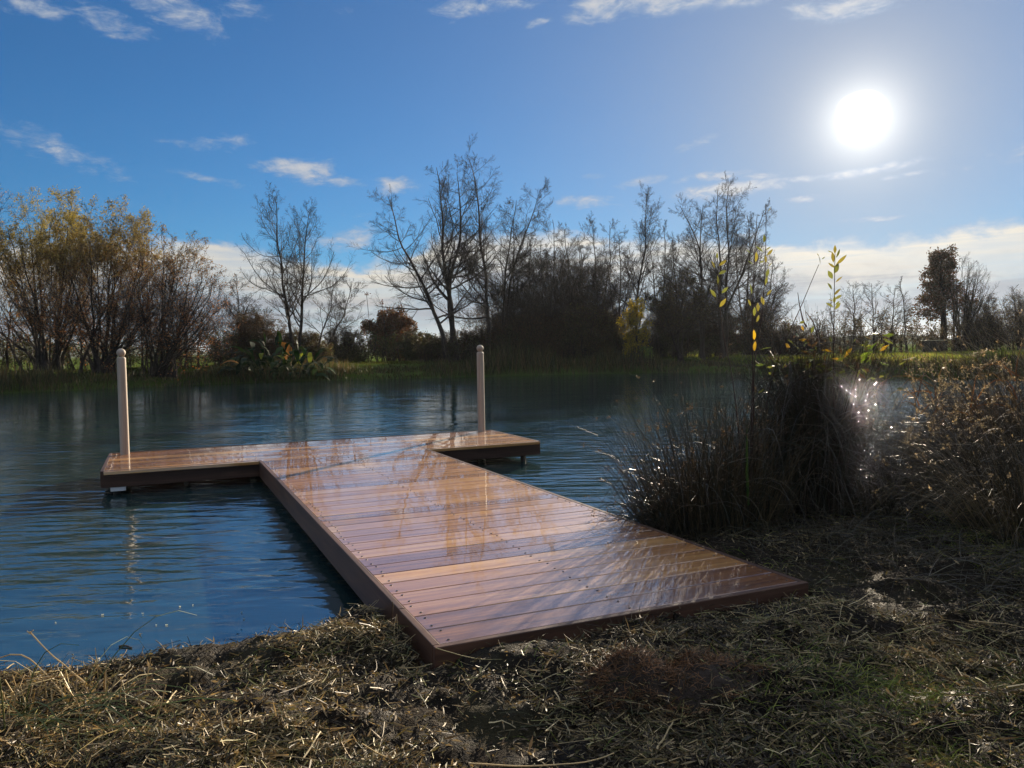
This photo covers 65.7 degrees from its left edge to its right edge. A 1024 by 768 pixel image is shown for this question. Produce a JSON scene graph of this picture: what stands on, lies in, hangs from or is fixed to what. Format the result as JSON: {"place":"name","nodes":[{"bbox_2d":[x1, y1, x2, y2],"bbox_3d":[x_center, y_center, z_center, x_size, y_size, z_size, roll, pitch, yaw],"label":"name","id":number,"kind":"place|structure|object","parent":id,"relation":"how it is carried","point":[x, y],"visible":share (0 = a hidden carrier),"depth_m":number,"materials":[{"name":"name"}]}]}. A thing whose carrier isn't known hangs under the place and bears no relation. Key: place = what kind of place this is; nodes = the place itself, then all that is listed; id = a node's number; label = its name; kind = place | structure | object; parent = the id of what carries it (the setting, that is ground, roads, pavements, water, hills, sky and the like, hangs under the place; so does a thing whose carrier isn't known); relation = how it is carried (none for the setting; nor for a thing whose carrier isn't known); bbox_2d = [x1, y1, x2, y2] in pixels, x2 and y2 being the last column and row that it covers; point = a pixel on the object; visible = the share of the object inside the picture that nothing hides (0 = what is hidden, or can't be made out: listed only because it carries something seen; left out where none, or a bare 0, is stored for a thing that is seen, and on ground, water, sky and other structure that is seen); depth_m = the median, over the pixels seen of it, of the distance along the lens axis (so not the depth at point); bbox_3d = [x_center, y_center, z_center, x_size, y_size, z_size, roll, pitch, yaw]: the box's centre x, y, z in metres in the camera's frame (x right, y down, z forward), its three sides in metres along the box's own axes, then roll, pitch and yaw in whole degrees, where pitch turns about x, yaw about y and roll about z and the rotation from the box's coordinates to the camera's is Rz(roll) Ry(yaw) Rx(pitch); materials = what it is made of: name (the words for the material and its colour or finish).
{"place":"outdoors","nodes":[
{"label":"outdoors","id":0,"kind":"place"},
{"bbox_2d":[0,342,207,357],"bbox_3d":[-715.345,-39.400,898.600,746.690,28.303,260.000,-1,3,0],"label":"hills","id":1,"kind":"structure","parent":0,"point":[70,352],"depth_m":810.46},
{"bbox_2d":[0,372,1023,670],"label":"water","id":2,"kind":"structure","parent":0,"point":[82,550],"depth_m":7.32,"materials":[{"name":"blue liquid"}]},
{"bbox_2d":[216,331,340,380],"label":"waterside plant","id":3,"kind":"object","parent":2,"relation":"on","point":[287,351],"visible":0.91,"depth_m":32.99,"materials":[{"name":"green plant"}]},
{"bbox_2d":[0,339,1023,393],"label":"reeds","id":4,"kind":"object","parent":2,"relation":"on","point":[491,362],"visible":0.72,"depth_m":35.04,"materials":[{"name":"green plant"}]},
{"bbox_2d":[0,343,1023,767],"bbox_3d":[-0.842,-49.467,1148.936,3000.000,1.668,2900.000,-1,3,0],"label":"ground","id":5,"kind":"structure","parent":0,"point":[478,719],"depth_m":2.62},
{"bbox_2d":[0,279,20,370],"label":"young tree","id":6,"kind":"object","parent":5,"relation":"on","point":[7,361],"visible":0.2,"depth_m":33.91,"materials":[{"name":"brown plant"}]},
{"bbox_2d":[0,185,29,296],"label":"autumn willow","id":7,"kind":"object","parent":5,"relation":"on","point":[8,222],"visible":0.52,"depth_m":32.81,"materials":[{"name":"brown plant"}]},
{"bbox_2d":[0,654,65,695],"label":"dead stalk","id":8,"kind":"object","parent":5,"relation":"on","point":[31,660],"visible":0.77,"depth_m":2.87,"materials":[{"name":"plant"}]},
{"bbox_2d":[18,298,47,370],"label":"young tree","id":9,"kind":"object","parent":5,"relation":"on","point":[28,335],"visible":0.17,"depth_m":34.10,"materials":[{"name":"brown plant"}]},
{"bbox_2d":[27,630,86,684],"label":"dead stalk","id":10,"kind":"object","parent":5,"relation":"on","point":[72,672],"visible":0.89,"depth_m":2.95,"materials":[{"name":"plant"}]},
{"bbox_2d":[0,184,141,371],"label":"autumn willow","id":11,"kind":"object","parent":5,"relation":"on","point":[34,320],"visible":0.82,"depth_m":31.12,"materials":[{"name":"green plant"}]},
{"bbox_2d":[31,194,192,373],"bbox_3d":[-15.488,-3.734,31.142,5.766,7.207,7.074,-3,3,-35],"label":"autumn willow","id":12,"kind":"object","parent":5,"relation":"on","point":[110,355],"visible":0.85,"depth_m":30.23,"materials":[{"name":"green plant"}]},
{"bbox_2d":[0,610,238,767],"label":"cut rush tuft","id":13,"kind":"object","parent":5,"relation":"on","point":[76,701],"visible":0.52,"depth_m":2.38,"materials":[{"name":"plant"}]},
{"bbox_2d":[0,327,240,369],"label":"hedgerow","id":14,"kind":"object","parent":5,"relation":"on","point":[68,357],"visible":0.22,"depth_m":35.79,"materials":[{"name":"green plant"}]},
{"bbox_2d":[97,214,258,381],"bbox_3d":[-13.213,-3.474,31.650,5.693,6.633,8.352,-2,3,-22],"label":"autumn willow","id":15,"kind":"object","parent":5,"relation":"on","point":[161,368],"visible":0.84,"depth_m":30.82,"materials":[{"name":"brown plant"}]},
{"bbox_2d":[180,294,208,367],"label":"young tree","id":16,"kind":"object","parent":5,"relation":"on","point":[185,363],"visible":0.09,"depth_m":35.11,"materials":[{"name":"brown plant"}]},
{"bbox_2d":[182,310,212,366],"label":"young tree","id":17,"kind":"object","parent":5,"relation":"on","point":[201,341],"visible":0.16,"depth_m":35.54,"materials":[{"name":"brown plant"}]},
{"bbox_2d":[212,274,262,342],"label":"bare tree","id":18,"kind":"object","parent":5,"relation":"on","point":[234,311],"visible":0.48,"depth_m":41.71,"materials":[{"name":"brown plant"}]},
{"bbox_2d":[213,304,287,364],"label":"bush","id":19,"kind":"object","parent":5,"relation":"on","point":[254,332],"visible":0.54,"depth_m":37.69,"materials":[{"name":"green plant"}]},
{"bbox_2d":[235,181,359,359],"bbox_3d":[-10.411,-5.049,36.694,4.689,8.510,6.337,-3,3,-33],"label":"bare tree","id":20,"kind":"object","parent":5,"relation":"on","point":[303,270],"visible":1,"depth_m":36.41,"materials":[{"name":"brown plant"}]},
{"bbox_2d":[272,326,334,364],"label":"bush","id":21,"kind":"object","parent":5,"relation":"on","point":[314,337],"visible":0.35,"depth_m":37.56,"materials":[{"name":"green plant"}]},
{"bbox_2d":[297,274,372,361],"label":"bare tree","id":22,"kind":"object","parent":5,"relation":"on","point":[333,314],"visible":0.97,"depth_m":37.21,"materials":[{"name":"brown plant"}]},
{"bbox_2d":[214,329,458,362],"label":"hedgerow","id":23,"kind":"object","parent":5,"relation":"on","point":[383,349],"visible":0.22,"depth_m":43.97,"materials":[{"name":"green plant"}]},
{"bbox_2d":[319,325,370,362],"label":"bush","id":24,"kind":"object","parent":5,"relation":"on","point":[340,354],"visible":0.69,"depth_m":42.62,"materials":[{"name":"green plant"}]},
{"bbox_2d":[359,305,424,360],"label":"oak tree","id":25,"kind":"object","parent":5,"relation":"on","point":[393,323],"visible":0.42,"depth_m":46.29,"materials":[{"name":"brown plant"}]},
{"bbox_2d":[394,326,437,360],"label":"bush","id":26,"kind":"object","parent":5,"relation":"on","point":[408,355],"visible":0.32,"depth_m":44.17,"materials":[{"name":"green plant"}]},
{"bbox_2d":[349,184,485,362],"bbox_3d":[-4.654,-5.282,39.095,7.012,8.725,4.214,-3,3,-32],"label":"bare tree","id":27,"kind":"object","parent":5,"relation":"on","point":[423,286],"visible":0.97,"depth_m":38.82,"materials":[{"name":"brown plant"}]},
{"bbox_2d":[100,345,807,669],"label":"jetty","id":28,"kind":"object","parent":5,"relation":"on","point":[436,540],"visible":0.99,"depth_m":4.15,"materials":[{"name":"brown wood"}]},
{"bbox_2d":[414,326,502,361],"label":"thicket","id":29,"kind":"object","parent":5,"relation":"on","point":[466,336],"visible":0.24,"depth_m":40.99,"materials":[{"name":"green plant"}]},
{"bbox_2d":[420,132,502,345],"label":"bare tree","id":30,"kind":"object","parent":5,"relation":"on","point":[484,275],"visible":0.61,"depth_m":40.62,"materials":[{"name":"brown plant"}]},
{"bbox_2d":[413,156,512,361],"bbox_3d":[-3.051,-6.172,39.781,4.901,10.306,5.762,-2,3,-31],"label":"bare tree","id":31,"kind":"object","parent":5,"relation":"on","point":[469,265],"visible":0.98,"depth_m":39.35,"materials":[{"name":"brown plant"}]},
{"bbox_2d":[457,282,544,343],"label":"thicket","id":32,"kind":"object","parent":5,"relation":"on","point":[495,324],"visible":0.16,"depth_m":42.48,"materials":[{"name":"brown plant"}]},
{"bbox_2d":[466,178,555,337],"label":"bare tree","id":33,"kind":"object","parent":5,"relation":"on","point":[496,284],"visible":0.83,"depth_m":41.70,"materials":[{"name":"brown plant"}]},
{"bbox_2d":[0,494,1023,767],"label":"straw litter","id":34,"kind":"object","parent":5,"relation":"on","point":[124,746],"visible":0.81,"depth_m":2.30,"materials":[{"name":"plant"}]},
{"bbox_2d":[6,349,1023,382],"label":"grass","id":35,"kind":"structure","parent":5,"relation":"on","point":[672,357],"depth_m":35.66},
{"bbox_2d":[479,220,559,321],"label":"bare tree","id":36,"kind":"object","parent":5,"relation":"on","point":[504,263],"visible":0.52,"depth_m":41.99,"materials":[{"name":"brown plant"}]},
{"bbox_2d":[488,232,558,329],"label":"bare tree","id":37,"kind":"object","parent":5,"relation":"on","point":[528,294],"visible":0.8,"depth_m":41.13,"materials":[{"name":"brown plant"}]},
{"bbox_2d":[498,302,572,359],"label":"thicket","id":38,"kind":"object","parent":5,"relation":"on","point":[542,325],"visible":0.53,"depth_m":40.25,"materials":[{"name":"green plant"}]},
{"bbox_2d":[470,753,613,766],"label":"dead stalk","id":39,"kind":"object","parent":5,"relation":"on","point":[536,765],"visible":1,"depth_m":1.92,"materials":[{"name":"plant"}]},
{"bbox_2d":[507,208,585,323],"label":"bare tree","id":40,"kind":"object","parent":5,"relation":"on","point":[554,270],"visible":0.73,"depth_m":41.86,"materials":[{"name":"brown plant"}]},
{"bbox_2d":[523,247,592,319],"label":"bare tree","id":41,"kind":"object","parent":5,"relation":"on","point":[565,265],"visible":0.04,"depth_m":43.45,"materials":[{"name":"brown plant"}]},
{"bbox_2d":[527,223,615,325],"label":"bare tree","id":42,"kind":"object","parent":5,"relation":"on","point":[569,295],"visible":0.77,"depth_m":41.90,"materials":[{"name":"brown plant"}]},
{"bbox_2d":[551,232,617,317],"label":"bare tree","id":43,"kind":"object","parent":5,"relation":"on","point":[584,273],"visible":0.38,"depth_m":42.73,"materials":[{"name":"brown plant"}]},
{"bbox_2d":[549,295,625,357],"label":"thicket","id":44,"kind":"object","parent":5,"relation":"on","point":[601,334],"visible":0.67,"depth_m":40.25,"materials":[{"name":"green plant"}]},
{"bbox_2d":[556,251,628,355],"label":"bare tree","id":45,"kind":"object","parent":5,"relation":"on","point":[586,279],"visible":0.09,"depth_m":42.27,"materials":[{"name":"brown plant"}]},
{"bbox_2d":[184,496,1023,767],"bbox_3d":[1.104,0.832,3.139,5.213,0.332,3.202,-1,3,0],"label":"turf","id":46,"kind":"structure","parent":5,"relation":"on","point":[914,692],"depth_m":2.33,"materials":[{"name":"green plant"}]},
{"bbox_2d":[579,210,629,315],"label":"bare tree","id":47,"kind":"object","parent":5,"relation":"on","point":[593,239],"visible":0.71,"depth_m":42.74,"materials":[{"name":"brown plant"}]},
{"bbox_2d":[411,320,799,362],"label":"bramble undergrowth","id":48,"kind":"object","parent":5,"relation":"on","point":[661,347],"visible":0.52,"depth_m":39.95,"materials":[{"name":"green plant"}]},
{"bbox_2d":[583,230,656,356],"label":"bare tree","id":49,"kind":"object","parent":5,"relation":"on","point":[623,282],"visible":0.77,"depth_m":41.02,"materials":[{"name":"brown plant"}]},
{"bbox_2d":[586,181,667,312],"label":"bare tree","id":50,"kind":"object","parent":5,"relation":"on","point":[644,229],"visible":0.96,"depth_m":40.53,"materials":[{"name":"brown plant"}]},
{"bbox_2d":[616,297,654,356],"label":"yellow sapling","id":51,"kind":"object","parent":5,"relation":"on","point":[634,335],"visible":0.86,"depth_m":38.33,"materials":[{"name":"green plant"}]},
{"bbox_2d":[582,443,730,535],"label":"rush clump","id":52,"kind":"object","parent":5,"relation":"on","point":[634,517],"visible":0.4,"depth_m":4.58,"materials":[{"name":"brown plant"}]},
{"bbox_2d":[631,219,705,356],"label":"bare tree","id":53,"kind":"object","parent":5,"relation":"on","point":[663,270],"visible":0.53,"depth_m":41.49,"materials":[{"name":"brown plant"}]},
{"bbox_2d":[569,638,777,725],"bbox_3d":[0.483,0.881,2.354,0.647,0.225,0.377,-1,3,0],"label":"peat mound","id":54,"kind":"object","parent":5,"relation":"on","point":[694,672],"visible":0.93,"depth_m":2.31,"materials":[{"name":"soil"}]},
{"bbox_2d":[640,288,706,357],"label":"bush","id":55,"kind":"object","parent":5,"relation":"on","point":[653,332],"visible":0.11,"depth_m":41.70,"materials":[{"name":"green plant"}]},
{"bbox_2d":[638,231,713,336],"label":"bare tree","id":56,"kind":"object","parent":5,"relation":"on","point":[674,248],"visible":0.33,"depth_m":42.10,"materials":[{"name":"brown plant"}]},
{"bbox_2d":[640,267,720,363],"bbox_3d":[8.025,-3.238,38.031,3.882,4.722,3.506,-1,3,0],"label":"bare tree","id":57,"kind":"object","parent":5,"relation":"on","point":[682,325],"visible":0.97,"depth_m":37.71,"materials":[{"name":"brown plant"}]},
{"bbox_2d":[656,192,739,359],"bbox_3d":[9.028,-5.335,39.529,4.389,8.448,3.922,0,3,24],"label":"bare tree","id":58,"kind":"object","parent":5,"relation":"on","point":[700,264],"visible":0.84,"depth_m":39.59,"materials":[{"name":"brown plant"}]},
{"bbox_2d":[683,294,740,357],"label":"bush","id":59,"kind":"object","parent":5,"relation":"on","point":[710,331],"visible":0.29,"depth_m":41.46,"materials":[{"name":"brown plant"}]},
{"bbox_2d":[652,171,777,359],"bbox_3d":[10.148,-5.900,40.285,6.354,9.484,5.736,-3,3,-39],"label":"bare tree","id":60,"kind":"object","parent":5,"relation":"on","point":[733,227],"visible":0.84,"depth_m":39.70,"materials":[{"name":"brown plant"}]},
{"bbox_2d":[710,253,743,491],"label":"willow shoot","id":61,"kind":"object","parent":5,"relation":"on","point":[722,303],"visible":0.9,"depth_m":4.54,"materials":[{"name":"green plant"}]},
{"bbox_2d":[561,363,907,539],"bbox_3d":[1.231,0.576,4.661,1.886,1.459,1.654,-1,3,0],"label":"rush clump","id":62,"kind":"object","parent":5,"relation":"on","point":[731,510],"visible":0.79,"depth_m":4.52,"materials":[{"name":"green plant"}]},
{"bbox_2d":[746,431,748,504],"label":"iris leaf","id":63,"kind":"object","parent":5,"relation":"on","point":[747,485],"visible":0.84,"depth_m":4.37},
{"bbox_2d":[716,212,792,354],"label":"bare tree","id":64,"kind":"object","parent":5,"relation":"on","point":[739,291],"visible":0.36,"depth_m":42.59,"materials":[{"name":"brown plant"}]},
{"bbox_2d":[747,204,772,506],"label":"willow shoot","id":65,"kind":"object","parent":5,"relation":"on","point":[754,346],"visible":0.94,"depth_m":4.59,"materials":[{"name":"green plant"}]},
{"bbox_2d":[728,299,794,355],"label":"bush","id":66,"kind":"object","parent":5,"relation":"on","point":[746,325],"visible":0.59,"depth_m":40.40,"materials":[{"name":"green plant"}]},
{"bbox_2d":[734,254,801,354],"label":"bare tree","id":67,"kind":"object","parent":5,"relation":"on","point":[778,290],"visible":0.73,"depth_m":41.17,"materials":[{"name":"brown plant"}]},
{"bbox_2d":[666,374,881,518],"bbox_3d":[1.559,0.405,4.908,1.090,0.962,1.138,-2,3,-15],"label":"rush clump","id":68,"kind":"object","parent":5,"relation":"on","point":[756,438],"visible":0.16,"depth_m":4.74,"materials":[{"name":"green plant"}]},
{"bbox_2d":[761,254,824,475],"bbox_3d":[1.655,0.030,4.750,0.411,1.597,0.126,-1,3,0],"label":"willow shoot","id":69,"kind":"object","parent":5,"relation":"on","point":[790,329],"visible":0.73,"depth_m":4.70,"materials":[{"name":"brown plant"}]},
{"bbox_2d":[766,319,826,355],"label":"bush","id":70,"kind":"object","parent":5,"relation":"on","point":[803,333],"visible":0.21,"depth_m":40.40,"materials":[{"name":"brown plant"}]},
{"bbox_2d":[810,311,829,338],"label":"young tree","id":71,"kind":"object","parent":5,"relation":"on","point":[819,324],"visible":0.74,"depth_m":44.69,"materials":[{"name":"brown plant"}]},
{"bbox_2d":[754,321,903,519],"bbox_3d":[1.876,0.261,4.522,0.840,1.236,0.664,-2,3,-25],"label":"leafy shrub","id":72,"kind":"object","parent":5,"relation":"on","point":[864,358],"visible":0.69,"depth_m":4.56,"materials":[{"name":"green plant"}]},
{"bbox_2d":[821,297,843,340],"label":"young tree","id":73,"kind":"object","parent":5,"relation":"on","point":[831,316],"visible":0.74,"depth_m":44.99,"materials":[{"name":"brown plant"}]},
{"bbox_2d":[826,246,845,513],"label":"willow shoot","id":74,"kind":"object","parent":5,"relation":"on","point":[836,269],"visible":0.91,"depth_m":4.57,"materials":[{"name":"green plant"}]},
{"bbox_2d":[683,289,991,530],"bbox_3d":[1.903,0.327,4.805,1.916,1.762,1.609,-1,3,0],"label":"sedge tussock","id":75,"kind":"object","parent":5,"relation":"on","point":[852,456],"visible":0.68,"depth_m":4.60,"materials":[{"name":"brown plant"}]},
{"bbox_2d":[660,465,1023,609],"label":"thatch","id":76,"kind":"object","parent":5,"relation":"on","point":[873,534],"visible":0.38,"depth_m":3.91,"materials":[{"name":"plant"}]},
{"bbox_2d":[836,280,875,352],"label":"young tree","id":77,"kind":"object","parent":5,"relation":"on","point":[848,305],"visible":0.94,"depth_m":44.55,"materials":[{"name":"brown plant"}]},
{"bbox_2d":[854,280,895,347],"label":"young tree","id":78,"kind":"object","parent":5,"relation":"on","point":[867,303],"visible":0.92,"depth_m":44.89,"materials":[{"name":"brown plant"}]},
{"bbox_2d":[865,284,916,351],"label":"young tree","id":79,"kind":"object","parent":5,"relation":"on","point":[896,313],"visible":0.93,"depth_m":44.87,"materials":[{"name":"brown plant"}]},
{"bbox_2d":[781,308,1023,353],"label":"hedgerow","id":80,"kind":"object","parent":5,"relation":"on","point":[925,336],"visible":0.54,"depth_m":44.89,"materials":[{"name":"green plant"}]},
{"bbox_2d":[823,452,987,527],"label":"sedge tussock","id":81,"kind":"object","parent":5,"relation":"on","point":[886,509],"visible":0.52,"depth_m":4.54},
{"bbox_2d":[897,276,915,351],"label":"young tree","id":82,"kind":"object","parent":5,"relation":"on","point":[905,308],"visible":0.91,"depth_m":44.94,"materials":[{"name":"brown plant"}]},
{"bbox_2d":[876,367,959,461],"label":"withered reed","id":83,"kind":"object","parent":5,"relation":"on","point":[926,388],"visible":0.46,"depth_m":5.63,"materials":[{"name":"brown plant"}]},
{"bbox_2d":[853,377,987,496],"bbox_3d":[2.501,0.514,5.506,1.609,1.164,1.472,-1,3,0],"label":"sedge tussock","id":84,"kind":"object","parent":5,"relation":"on","point":[892,455],"visible":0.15,"depth_m":5.40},
{"bbox_2d":[889,373,963,454],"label":"withered reed","id":85,"kind":"object","parent":5,"relation":"on","point":[917,400],"visible":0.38,"depth_m":6.21,"materials":[{"name":"brown plant"}]},
{"bbox_2d":[920,340,944,352],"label":"field shelter","id":86,"kind":"object","parent":5,"relation":"on","point":[926,343],"visible":0.73,"depth_m":43.34,"materials":[{"name":"grey"}]},
{"bbox_2d":[856,353,1012,470],"bbox_3d":[2.818,0.299,5.214,1.086,0.999,0.507,-1,3,10],"label":"seeding weed","id":87,"kind":"object","parent":5,"relation":"on","point":[954,404],"visible":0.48,"depth_m":5.18,"materials":[{"name":"brown plant"}]},
{"bbox_2d":[855,391,1023,569],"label":"dry sedge","id":88,"kind":"object","parent":5,"relation":"on","point":[985,505],"visible":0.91,"depth_m":3.92,"materials":[{"name":"brown plant"}]},
{"bbox_2d":[856,376,1023,523],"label":"dry sedge","id":89,"kind":"object","parent":5,"relation":"on","point":[962,461],"visible":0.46,"depth_m":4.54,"materials":[{"name":"plant"}]},
{"bbox_2d":[903,244,977,351],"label":"oak tree","id":90,"kind":"object","parent":5,"relation":"on","point":[937,271],"visible":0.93,"depth_m":46.16,"materials":[{"name":"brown plant"}]},
{"bbox_2d":[857,431,1023,516],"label":"dry sedge","id":91,"kind":"object","parent":5,"relation":"on","point":[919,483],"visible":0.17,"depth_m":4.65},
{"bbox_2d":[874,348,1008,516],"bbox_3d":[2.474,0.290,4.282,0.663,0.967,1.381,-1,3,-11],"label":"seeding weed","id":92,"kind":"object","parent":5,"relation":"on","point":[965,414],"visible":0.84,"depth_m":4.36,"materials":[{"name":"brown plant"}]},
{"bbox_2d":[871,366,1023,471],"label":"dry sedge","id":93,"kind":"object","parent":5,"relation":"on","point":[938,415],"visible":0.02,"depth_m":7.37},
{"bbox_2d":[875,304,1023,474],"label":"dry sedge","id":94,"kind":"object","parent":5,"relation":"on","point":[976,382],"visible":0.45,"depth_m":5.27,"materials":[{"name":"brown plant"}]},
{"bbox_2d":[942,252,999,351],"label":"bare tree","id":95,"kind":"object","parent":5,"relation":"on","point":[965,317],"visible":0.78,"depth_m":45.30,"materials":[{"name":"brown plant"}]},
{"bbox_2d":[935,376,1013,437],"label":"withered reed","id":96,"kind":"object","parent":5,"relation":"on","point":[974,399],"visible":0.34,"depth_m":5.31,"materials":[{"name":"brown plant"}]},
{"bbox_2d":[957,292,1016,350],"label":"bush","id":97,"kind":"object","parent":5,"relation":"on","point":[985,314],"visible":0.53,"depth_m":45.02,"materials":[{"name":"brown plant"}]},
{"bbox_2d":[972,350,1023,472],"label":"seeding weed","id":98,"kind":"object","parent":5,"relation":"on","point":[1012,377],"visible":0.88,"depth_m":4.50,"materials":[{"name":"brown plant"}]},
{"bbox_2d":[972,346,1023,414],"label":"withered reed","id":99,"kind":"object","parent":5,"relation":"on","point":[1007,385],"visible":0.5,"depth_m":5.21,"materials":[{"name":"brown plant"}]},
{"bbox_2d":[984,286,1023,350],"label":"bush","id":100,"kind":"object","parent":5,"relation":"on","point":[1015,313],"visible":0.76,"depth_m":44.43,"materials":[{"name":"brown plant"}]},
{"bbox_2d":[0,0,1023,351],"label":"sky","id":101,"kind":"structure","parent":0,"point":[884,133],"materials":[{"name":"blue"}]},
{"bbox_2d":[827,335,950,344],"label":"hills","id":102,"kind":"structure","parent":0,"point":[888,339],"depth_m":274.68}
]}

